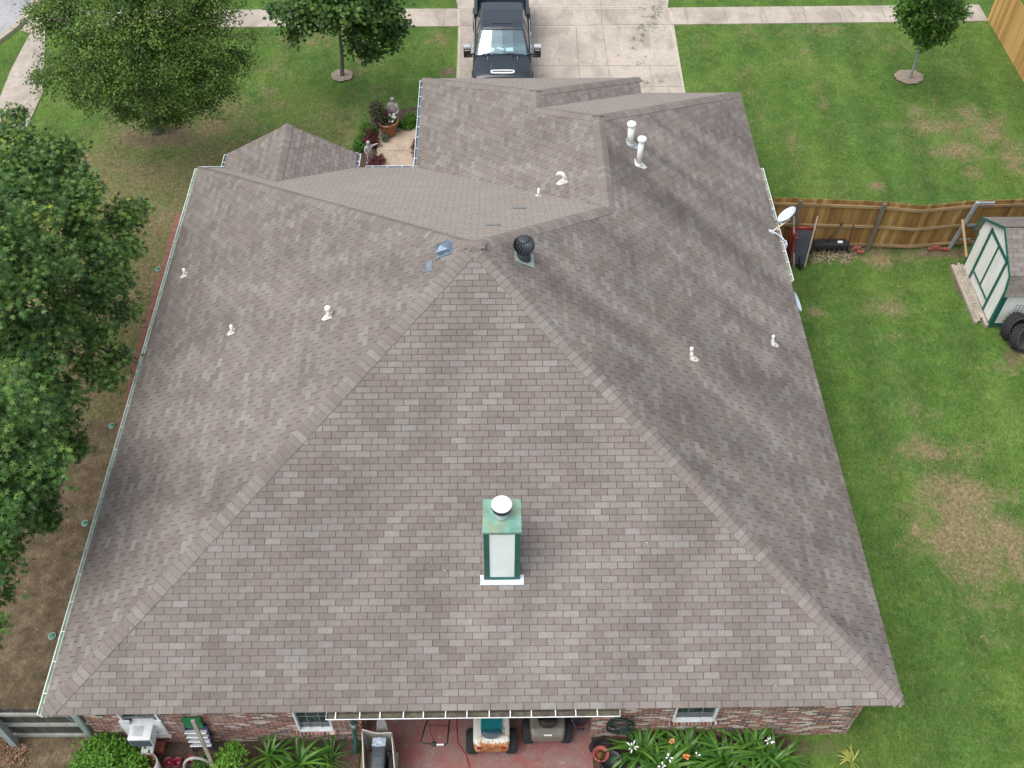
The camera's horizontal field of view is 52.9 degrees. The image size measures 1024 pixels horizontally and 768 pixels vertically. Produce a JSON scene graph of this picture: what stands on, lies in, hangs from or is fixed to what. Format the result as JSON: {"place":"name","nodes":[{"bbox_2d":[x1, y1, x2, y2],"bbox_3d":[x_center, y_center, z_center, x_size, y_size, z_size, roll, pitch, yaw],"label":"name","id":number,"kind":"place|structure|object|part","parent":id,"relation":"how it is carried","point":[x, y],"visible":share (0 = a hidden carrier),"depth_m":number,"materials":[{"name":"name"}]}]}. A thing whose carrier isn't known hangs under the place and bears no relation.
{"place":"outdoors","nodes":[
{"label":"outdoors","id":0,"kind":"place"},
{"bbox_2d":[0,0,31,32],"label":"road","id":1,"kind":"structure","parent":0,"point":[9,9],"depth_m":38.67,"materials":[{"name":"grey concrete"}]},
{"bbox_2d":[0,31,44,142],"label":"side path","id":2,"kind":"structure","parent":0,"point":[15,89],"depth_m":35.78,"materials":[{"name":"concrete"}]},
{"bbox_2d":[115,739,361,767],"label":"garden soil","id":3,"kind":"structure","parent":0,"point":[182,750],"depth_m":20.80,"materials":[{"name":"brown soil"}]},
{"bbox_2d":[63,731,158,767],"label":"leafy bush","id":4,"kind":"object","parent":3,"relation":"on","point":[102,750],"visible":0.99,"depth_m":20.14,"materials":[{"name":"green plant"}]},
{"bbox_2d":[136,752,161,767],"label":"planter","id":5,"kind":"object","parent":3,"relation":"on","point":[156,764],"visible":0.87,"depth_m":20.36,"materials":[{"name":"white paint"}]},
{"bbox_2d":[153,740,166,753],"bbox_3d":[-7.172,7.319,20.743,0.360,0.180,0.220,0,50,-1],"label":"brick block","id":6,"kind":"object","parent":3,"relation":"on","point":[160,747],"depth_m":20.69,"materials":[{"name":"red brick"}]},
{"bbox_2d":[163,757,172,767],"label":"glazed pot","id":7,"kind":"object","parent":3,"relation":"on","point":[167,762],"visible":1,"depth_m":20.55,"materials":[{"name":"ceramic"}]},
{"bbox_2d":[172,757,181,767],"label":"glazed pot","id":8,"kind":"object","parent":3,"relation":"on","point":[177,762],"visible":1,"depth_m":20.55,"materials":[{"name":"ceramic"}]},
{"bbox_2d":[185,754,193,764],"bbox_3d":[-6.419,7.535,20.595,0.200,0.180,0.200,0,50,-1],"label":"glazed pot","id":9,"kind":"object","parent":3,"relation":"on","point":[189,762],"visible":0.67,"depth_m":20.59,"materials":[{"name":"ceramic"}]},
{"bbox_2d":[183,756,208,767],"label":"garden hoop","id":10,"kind":"object","parent":3,"relation":"on","point":[195,757],"visible":0.84,"depth_m":20.23,"materials":[{"name":"white plastic"}]},
{"bbox_2d":[181,717,215,751],"bbox_3d":[-6.198,6.923,20.304,0.450,1.264,0.215,0,50,-1],"label":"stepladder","id":11,"kind":"object","parent":3,"relation":"on","point":[190,732],"visible":0.86,"depth_m":20.25,"materials":[{"name":"white metal"}]},
{"bbox_2d":[191,719,214,767],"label":"leaning pole","id":12,"kind":"object","parent":3,"relation":"on","point":[201,739],"visible":1,"depth_m":19.62,"materials":[{"name":"brown wood"}]},
{"bbox_2d":[191,751,218,767],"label":"leafy bush","id":13,"kind":"object","parent":3,"relation":"on","point":[199,763],"visible":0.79,"depth_m":20.33,"materials":[{"name":"green plant"}]},
{"bbox_2d":[209,737,249,767],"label":"leafy bush","id":14,"kind":"object","parent":3,"relation":"on","point":[230,757],"visible":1,"depth_m":20.10,"materials":[{"name":"green plant"}]},
{"bbox_2d":[242,733,299,767],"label":"strap leaf plant","id":15,"kind":"object","parent":3,"relation":"on","point":[269,762],"visible":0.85,"depth_m":20.55,"materials":[{"name":"green plant"}]},
{"bbox_2d":[261,735,337,767],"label":"strap leaf plant","id":16,"kind":"object","parent":3,"relation":"on","point":[301,756],"visible":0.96,"depth_m":20.45,"materials":[{"name":"green plant"}]},
{"bbox_2d":[303,735,351,767],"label":"strap leaf plant","id":17,"kind":"object","parent":3,"relation":"on","point":[329,760],"visible":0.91,"depth_m":20.60,"materials":[{"name":"green plant"}]},
{"bbox_2d":[354,106,417,166],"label":"entry bed soil","id":18,"kind":"structure","parent":0,"point":[402,112],"depth_m":33.98,"materials":[{"name":"brown soil"}]},
{"bbox_2d":[351,121,378,153],"bbox_3d":[-4.815,-7.977,33.553,0.836,0.452,1.871,5,50,3],"label":"leafy shrub","id":19,"kind":"object","parent":18,"relation":"on","point":[364,127],"visible":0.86,"depth_m":33.56,"materials":[{"name":"green plant"}]},
{"bbox_2d":[364,141,377,162],"bbox_3d":[-4.468,-7.369,32.663,0.452,0.865,0.295,-16,52,-13],"label":"statue","id":20,"kind":"object","parent":18,"relation":"on","point":[368,149],"visible":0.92,"depth_m":32.48,"materials":[{"name":"stone"}]},
{"bbox_2d":[361,126,382,147],"bbox_3d":[-4.580,-7.992,33.538,0.766,0.554,0.897,0,50,-1],"label":"leafy shrub","id":21,"kind":"object","parent":18,"relation":"on","point":[370,138],"visible":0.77,"depth_m":33.42,"materials":[{"name":"red plant"}]},
{"bbox_2d":[363,152,386,165],"bbox_3d":[-4.370,-7.019,32.744,0.743,0.480,0.954,0,50,-1],"label":"leafy shrub","id":22,"kind":"object","parent":18,"relation":"on","point":[373,162],"visible":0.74,"depth_m":32.68,"materials":[{"name":"red plant"}]},
{"bbox_2d":[386,97,400,130],"bbox_3d":[-3.875,-8.896,33.747,0.449,1.175,0.400,7,50,6],"label":"statue","id":23,"kind":"object","parent":18,"relation":"on","point":[393,106],"visible":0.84,"depth_m":33.50,"materials":[{"name":"grey stone"}]},
{"bbox_2d":[397,117,416,130],"bbox_3d":[-3.518,-8.581,34.162,0.974,0.403,0.589,10,51,8],"label":"leafy shrub","id":24,"kind":"object","parent":18,"relation":"on","point":[409,127],"visible":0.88,"depth_m":34.04,"materials":[{"name":"green plant"}]},
{"bbox_2d":[402,110,417,125],"bbox_3d":[-3.379,-8.777,34.153,0.750,0.561,0.654,0,50,-1],"label":"leafy shrub","id":25,"kind":"object","parent":18,"relation":"on","point":[410,116],"visible":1,"depth_m":34.02,"materials":[{"name":"green plant"}]},
{"bbox_2d":[388,752,393,767],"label":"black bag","id":26,"kind":"object","parent":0,"point":[390,763],"visible":0.78,"depth_m":19.95,"materials":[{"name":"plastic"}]},
{"bbox_2d":[376,127,415,166],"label":"entry path","id":27,"kind":"structure","parent":0,"point":[395,150],"depth_m":33.45,"materials":[{"name":"concrete"}]},
{"bbox_2d":[380,132,389,141],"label":"succulent plant","id":28,"kind":"object","parent":27,"relation":"on","point":[385,138],"visible":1,"depth_m":33.58,"materials":[{"name":"green plant"}]},
{"bbox_2d":[364,99,394,133],"bbox_3d":[-4.308,-8.698,33.399,0.979,0.974,0.905,0,50,-1],"label":"leafy shrub","id":29,"kind":"object","parent":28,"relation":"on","point":[378,110],"visible":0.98,"depth_m":33.25,"materials":[{"name":"green plant"}]},
{"bbox_2d":[377,108,398,137],"bbox_3d":[-4.051,-8.529,33.641,0.720,0.842,0.747,0,50,-1],"label":"flower pot","id":30,"kind":"object","parent":27,"relation":"on","point":[391,130],"visible":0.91,"depth_m":33.51,"materials":[{"name":"ceramic"}]},
{"bbox_2d":[409,139,414,156],"bbox_3d":[-3.140,-7.601,33.080,0.343,0.251,0.827,0,50,-1],"label":"leafy shrub","id":31,"kind":"object","parent":27,"relation":"on","point":[412,147],"visible":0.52,"depth_m":33.04,"materials":[{"name":"red plant"}]},
{"bbox_2d":[361,709,593,767],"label":"patio floor","id":32,"kind":"structure","parent":0,"point":[412,750],"depth_m":20.84,"materials":[{"name":"red paint"}]},
{"bbox_2d":[361,729,397,767],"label":"storage cart","id":33,"kind":"object","parent":32,"relation":"on","point":[368,736],"visible":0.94,"depth_m":20.27,"materials":[{"name":"beige plastic"}]},
{"bbox_2d":[371,746,387,767],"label":"plastic bin","id":34,"kind":"object","parent":33,"relation":"in","point":[379,758],"visible":0.93,"depth_m":19.86,"materials":[{"name":"grey plastic"}]},
{"bbox_2d":[372,737,385,746],"bbox_3d":[-2.586,6.962,20.009,0.266,0.074,0.174,0,50,-1],"label":"plastic bag","id":35,"kind":"object","parent":34,"relation":"on","point":[378,741],"visible":1,"depth_m":20.00,"materials":[{"name":"white plastic"}]},
{"bbox_2d":[377,720,387,732],"bbox_3d":[-2.615,6.535,20.236,0.234,1.408,0.681,-12,51,-10],"label":"ironing board","id":36,"kind":"object","parent":33,"relation":"on","point":[381,725],"visible":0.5,"depth_m":20.16,"materials":[{"name":"grey fabric"}]},
{"bbox_2d":[420,711,450,745],"bbox_3d":[-1.449,6.548,20.927,0.623,1.045,2.013,2,50,1],"label":"push mower","id":37,"kind":"object","parent":32,"relation":"on","point":[433,743],"visible":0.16,"depth_m":20.14,"materials":[{"name":"black metal"}]},
{"bbox_2d":[456,719,469,767],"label":"extension cord","id":38,"kind":"object","parent":32,"relation":"on","point":[459,744],"visible":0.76,"depth_m":20.89,"materials":[{"name":"plastic"}]},
{"bbox_2d":[466,710,516,753],"bbox_3d":[-0.421,6.460,20.973,1.020,1.038,2.027,0,50,-1],"label":"riding mower","id":39,"kind":"object","parent":32,"relation":"on","point":[491,735],"visible":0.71,"depth_m":20.38,"materials":[{"name":"white paint"}]},
{"bbox_2d":[522,717,571,743],"bbox_3d":[0.696,6.292,21.123,1.000,1.038,2.010,0,50,-1],"label":"riding mower","id":40,"kind":"object","parent":32,"relation":"on","point":[546,729],"visible":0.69,"depth_m":20.47,"materials":[{"name":"grey paint"}]},
{"bbox_2d":[570,709,586,730],"bbox_3d":[1.335,6.817,20.941,0.325,0.635,0.478,0,50,-1],"label":"tool heap","id":41,"kind":"object","parent":32,"relation":"on","point":[577,721],"visible":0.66,"depth_m":20.82,"materials":[{"name":"grey metal"}]},
{"bbox_2d":[0,0,1023,767],"bbox_3d":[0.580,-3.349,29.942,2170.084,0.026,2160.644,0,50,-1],"label":"lawn","id":42,"kind":"structure","parent":0,"point":[48,578],"depth_m":28.79,"materials":[{"name":"green plant"}]},
{"bbox_2d":[0,740,31,767],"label":"leaf litter","id":43,"kind":"object","parent":42,"relation":"on","point":[14,756],"visible":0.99,"depth_m":20.72,"materials":[{"name":"brown plant"}]},
{"bbox_2d":[0,0,42,42],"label":"kerb","id":44,"kind":"structure","parent":42,"relation":"on","point":[10,30],"depth_m":37.87,"materials":[{"name":"concrete"}]},
{"bbox_2d":[21,20,46,33],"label":"kerb ramp","id":45,"kind":"structure","parent":42,"relation":"on","point":[28,29],"depth_m":37.94,"materials":[{"name":"concrete"}]},
{"bbox_2d":[0,312,97,650],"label":"sweetgum tree","id":46,"kind":"object","parent":42,"relation":"on","point":[33,454],"visible":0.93,"depth_m":19.50,"materials":[{"name":"green plant"}]},
{"bbox_2d":[0,708,97,746],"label":"wooden fence","id":47,"kind":"object","parent":42,"relation":"on","point":[16,723],"visible":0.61,"depth_m":20.44,"materials":[{"name":"wood"}]},
{"bbox_2d":[48,632,56,639],"bbox_3d":[-10.010,5.493,22.422,0.170,0.057,0.170,0,50,-1],"label":"valve lid","id":48,"kind":"object","parent":42,"relation":"on","point":[52,635],"visible":1,"depth_m":22.40,"materials":[{"name":"green plastic"}]},
{"bbox_2d":[0,100,164,393],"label":"sweetgum tree","id":49,"kind":"object","parent":42,"relation":"on","point":[30,181],"visible":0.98,"depth_m":23.75,"materials":[{"name":"green plant"}]},
{"bbox_2d":[81,520,88,526],"bbox_3d":[-10.062,3.286,24.272,0.170,0.057,0.170,0,50,-1],"label":"valve lid","id":50,"kind":"object","parent":42,"relation":"on","point":[84,523],"visible":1,"depth_m":24.24,"materials":[{"name":"green plastic"}]},
{"bbox_2d":[108,422,115,428],"bbox_3d":[-10.155,1.057,26.141,0.170,0.057,0.170,0,50,-1],"label":"valve lid","id":51,"kind":"object","parent":42,"relation":"on","point":[111,425],"visible":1,"depth_m":26.11,"materials":[{"name":"green plastic"}]},
{"bbox_2d":[14,0,268,140],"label":"oak tree","id":52,"kind":"object","parent":42,"relation":"on","point":[149,54],"visible":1,"depth_m":28.89,"materials":[{"name":"green plant"}]},
{"bbox_2d":[113,214,180,448],"bbox_3d":[-9.732,0.844,26.282,0.579,0.109,15.641,-2,50,-2],"label":"brick edging","id":53,"kind":"object","parent":42,"relation":"on","point":[142,338],"visible":0.26,"depth_m":28.64,"materials":[{"name":"red brick"}]},
{"bbox_2d":[331,69,352,80],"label":"tree mulch","id":54,"kind":"object","parent":42,"relation":"on","point":[338,77],"visible":0.98,"depth_m":36.09,"materials":[{"name":"brown wood"}]},
{"bbox_2d":[261,0,415,75],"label":"maple tree","id":55,"kind":"object","parent":54,"relation":"on","point":[382,21],"visible":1,"depth_m":32.29,"materials":[{"name":"green plant"}]},
{"bbox_2d":[37,77,904,753],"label":"house","id":56,"kind":"structure","parent":42,"relation":"on","point":[385,505],"depth_m":20.26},
{"bbox_2d":[119,718,168,754],"bbox_3d":[-7.222,6.875,20.196,0.810,0.770,0.520,0,50,-1],"label":"window air conditioner","id":57,"kind":"object","parent":56,"relation":"attached to","point":[141,732],"depth_m":20.01,"materials":[{"name":"white paint"}]},
{"bbox_2d":[117,714,172,738],"bbox_3d":[-7.222,6.551,20.040,0.850,1.575,0.145,0,50,-1],"label":"window","id":58,"kind":"structure","parent":56,"relation":"in","point":[144,716],"depth_m":19.99,"materials":[{"name":"white paint"}]},
{"bbox_2d":[292,712,336,735],"bbox_3d":[-3.898,6.508,20.065,0.800,1.515,0.145,0,50,-1],"label":"window","id":59,"kind":"structure","parent":56,"relation":"in","point":[308,724],"depth_m":20.46,"materials":[{"name":"white glass"}]},
{"bbox_2d":[129,179,837,685],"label":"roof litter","id":60,"kind":"object","parent":56,"relation":"on","point":[529,405],"visible":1,"depth_m":20.43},
{"bbox_2d":[606,717,635,734],"bbox_3d":[2.143,6.734,20.281,0.595,0.755,0.120,0,50,-1],"label":"hose coil","id":61,"kind":"object","parent":56,"relation":"attached to","point":[611,722],"visible":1,"depth_m":20.29,"materials":[{"name":"green rubber"}]},
{"bbox_2d":[669,708,718,725],"bbox_3d":[3.602,6.372,20.074,0.940,1.255,0.145,0,50,-1],"label":"window","id":62,"kind":"structure","parent":56,"relation":"in","point":[682,716],"depth_m":20.41,"materials":[{"name":"white glass"}]},
{"bbox_2d":[769,206,795,248],"bbox_3d":[7.140,-4.256,27.433,0.619,0.674,1.166,14,51,11],"label":"satellite dish","id":63,"kind":"object","parent":56,"relation":"attached to","point":[786,214],"visible":0.99,"depth_m":27.50,"materials":[{"name":"metal"}]},
{"bbox_2d":[794,292,801,310],"bbox_3d":[7.053,-2.075,26.149,0.703,0.573,0.438,0,50,-1],"label":"satellite dish","id":64,"kind":"object","parent":56,"relation":"attached to","point":[798,303],"visible":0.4,"depth_m":26.30,"materials":[{"name":"metal"}]},
{"bbox_2d":[786,226,797,263],"bbox_3d":[8.116,-4.039,29.916,0.110,1.055,0.772,0,50,-1],"label":"metal cabinet","id":65,"kind":"object","parent":42,"relation":"on","point":[793,246],"visible":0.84,"depth_m":29.73,"materials":[{"name":"red metal"}]},
{"bbox_2d":[788,216,817,268],"bbox_3d":[8.361,-4.035,29.616,0.796,1.458,0.782,0,50,-1],"label":"wheelbarrow","id":66,"kind":"object","parent":42,"relation":"on","point":[800,257],"visible":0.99,"depth_m":29.67,"materials":[{"name":"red metal"}]},
{"bbox_2d":[808,222,853,253],"bbox_3d":[9.352,-4.237,30.090,1.190,1.025,0.330,0,50,-1],"label":"lawn aerator","id":67,"kind":"object","parent":42,"relation":"on","point":[832,244],"visible":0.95,"depth_m":30.21,"materials":[{"name":"black metal"}]},
{"bbox_2d":[807,249,854,265],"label":"leaf litter","id":68,"kind":"object","parent":42,"relation":"on","point":[828,256],"visible":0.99,"depth_m":30.28,"materials":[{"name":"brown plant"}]},
{"bbox_2d":[836,742,859,767],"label":"strap leaf plant","id":69,"kind":"object","parent":42,"relation":"on","point":[848,756],"visible":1,"depth_m":20.71,"materials":[{"name":"yellow plant"}]},
{"bbox_2d":[772,197,1023,250],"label":"wooden fence","id":70,"kind":"object","parent":42,"relation":"on","point":[882,224],"visible":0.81,"depth_m":29.74,"materials":[{"name":"brown wood"}]},
{"bbox_2d":[894,70,923,83],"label":"tree mulch","id":71,"kind":"object","parent":42,"relation":"on","point":[903,76],"visible":0.98,"depth_m":36.27,"materials":[{"name":"brown wood"}]},
{"bbox_2d":[889,0,973,77],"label":"young tree","id":72,"kind":"object","parent":42,"relation":"on","point":[921,21],"visible":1,"depth_m":33.48,"materials":[{"name":"green plant"}]},
{"bbox_2d":[961,219,967,256],"bbox_3d":[12.991,-4.189,29.562,0.060,0.920,0.655,-20,53,-16],"label":"loose plank","id":73,"kind":"object","parent":42,"relation":"on","point":[964,236],"visible":1,"depth_m":29.55,"materials":[{"name":"brown wood"}]},
{"bbox_2d":[950,263,987,327],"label":"wooden ramp","id":74,"kind":"structure","parent":42,"relation":"on","point":[970,298],"depth_m":29.23,"materials":[{"name":"brown wood"}]},
{"bbox_2d":[963,217,1023,326],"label":"garden shed","id":75,"kind":"structure","parent":42,"relation":"on","point":[993,263],"depth_m":28.08,"materials":[{"name":"white wood"}]},
{"bbox_2d":[988,0,1023,81],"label":"cedar fence","id":76,"kind":"object","parent":42,"relation":"on","point":[1006,19],"visible":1,"depth_m":36.97,"materials":[{"name":"brown wood"}]},
{"bbox_2d":[999,311,1023,340],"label":"tyre","id":77,"kind":"object","parent":42,"relation":"on","point":[1011,321],"visible":0.75,"depth_m":27.83,"materials":[{"name":"black rubber"}]},
{"bbox_2d":[1008,323,1023,351],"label":"tyre","id":78,"kind":"object","parent":42,"relation":"on","point":[1016,339],"visible":1,"depth_m":27.66,"materials":[{"name":"black rubber"}]},
{"bbox_2d":[36,4,987,27],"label":"sidewalk","id":79,"kind":"structure","parent":0,"point":[454,17],"depth_m":38.72,"materials":[{"name":"concrete"}]},
{"bbox_2d":[456,0,668,7],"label":"driveway apron","id":80,"kind":"object","parent":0,"point":[580,3],"visible":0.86,"depth_m":39.27,"materials":[{"name":"concrete"}]},
{"bbox_2d":[456,25,684,92],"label":"driveway","id":81,"kind":"structure","parent":0,"point":[582,51],"depth_m":37.08,"materials":[{"name":"concrete"}]},
{"bbox_2d":[463,0,540,77],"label":"pickup truck","id":82,"kind":"object","parent":81,"relation":"on","point":[504,24],"visible":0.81,"depth_m":34.87,"materials":[{"name":"metal"}]},
{"bbox_3d":[-1.151,-11.813,34.986,0.216,0.600,1.100,0,50,-1],"label":"side window","id":83,"kind":"part","parent":82,"relation":"part of","materials":[{"name":"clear glass"}]},
{"bbox_3d":[-1.165,-12.671,35.705,0.221,0.600,1.020,0,50,-1],"label":"side window","id":84,"kind":"part","parent":82,"relation":"part of","materials":[{"name":"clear glass"}]},
{"bbox_2d":[480,47,494,51],"bbox_3d":[-0.828,-11.323,34.846,0.460,0.012,0.200,4,50,3],"label":"paper sheet","id":85,"kind":"object","parent":82,"relation":"on","point":[487,49],"visible":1,"depth_m":34.83,"materials":[{"name":"white paper"}]},
{"bbox_3d":[0.464,-12.682,35.729,0.221,0.600,1.020,0,50,-1],"label":"side window","id":86,"kind":"part","parent":82,"relation":"part of","materials":[{"name":"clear glass"}]},
{"bbox_3d":[0.483,-11.824,35.010,0.216,0.600,1.100,0,50,-1],"label":"side window","id":87,"kind":"part","parent":82,"relation":"part of","materials":[{"name":"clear glass"}]},
{"bbox_2d":[616,1,697,84],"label":"driveway weeds","id":88,"kind":"object","parent":81,"relation":"on","point":[646,31],"visible":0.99,"depth_m":38.24,"materials":[{"name":"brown plant"}]},
{"bbox_2d":[593,735,795,767],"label":"garden soil","id":89,"kind":"structure","parent":0,"point":[786,742],"depth_m":20.96,"materials":[{"name":"brown soil"}]},
{"bbox_2d":[593,745,608,762],"bbox_3d":[1.772,7.458,20.632,0.330,0.290,0.330,0,50,-1],"label":"flower pot","id":90,"kind":"object","parent":89,"relation":"on","point":[598,751],"visible":1,"depth_m":20.57,"materials":[{"name":"orange ceramic"}]},
{"bbox_2d":[589,737,617,756],"bbox_3d":[1.849,7.356,20.790,0.595,0.163,0.419,0,50,-1],"label":"hose coil","id":91,"kind":"object","parent":89,"relation":"on","point":[593,745],"visible":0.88,"depth_m":20.85,"materials":[{"name":"black plastic"}]},
{"bbox_2d":[600,750,622,767],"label":"tub","id":92,"kind":"object","parent":89,"relation":"on","point":[607,763],"visible":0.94,"depth_m":20.54,"materials":[{"name":"black plastic"}]},
{"bbox_2d":[626,741,637,761],"bbox_3d":[2.358,7.317,20.397,0.246,0.880,0.231,-17,52,-14],"label":"flower","id":93,"kind":"object","parent":89,"relation":"on","point":[632,747],"visible":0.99,"depth_m":20.13,"materials":[{"name":"white plant"}]},
{"bbox_2d":[604,726,676,767],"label":"strap leaf plant","id":94,"kind":"object","parent":89,"relation":"on","point":[638,740],"visible":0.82,"depth_m":20.58,"materials":[{"name":"green plant"}]},
{"bbox_2d":[622,729,702,767],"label":"strap leaf plant","id":95,"kind":"object","parent":89,"relation":"on","point":[657,760],"visible":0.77,"depth_m":20.45,"materials":[{"name":"green plant"}]},
{"bbox_2d":[651,726,724,767],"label":"strap leaf plant","id":96,"kind":"object","parent":89,"relation":"on","point":[688,735],"visible":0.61,"depth_m":20.60,"materials":[{"name":"green plant"}]},
{"bbox_2d":[691,744,711,767],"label":"strap leaf plant","id":97,"kind":"object","parent":89,"relation":"on","point":[704,745],"visible":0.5,"depth_m":20.68,"materials":[{"name":"green plant"}]},
{"bbox_2d":[685,727,763,767],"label":"strap leaf plant","id":98,"kind":"object","parent":89,"relation":"on","point":[719,760],"visible":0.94,"depth_m":20.54,"materials":[{"name":"green plant"}]},
{"bbox_2d":[707,726,789,767],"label":"strap leaf plant","id":99,"kind":"object","parent":89,"relation":"on","point":[761,734],"visible":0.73,"depth_m":20.62,"materials":[{"name":"green plant"}]},
{"bbox_2d":[736,728,810,767],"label":"strap leaf plant","id":100,"kind":"object","parent":89,"relation":"on","point":[784,758],"visible":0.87,"depth_m":20.49,"materials":[{"name":"green plant"}]}
]}

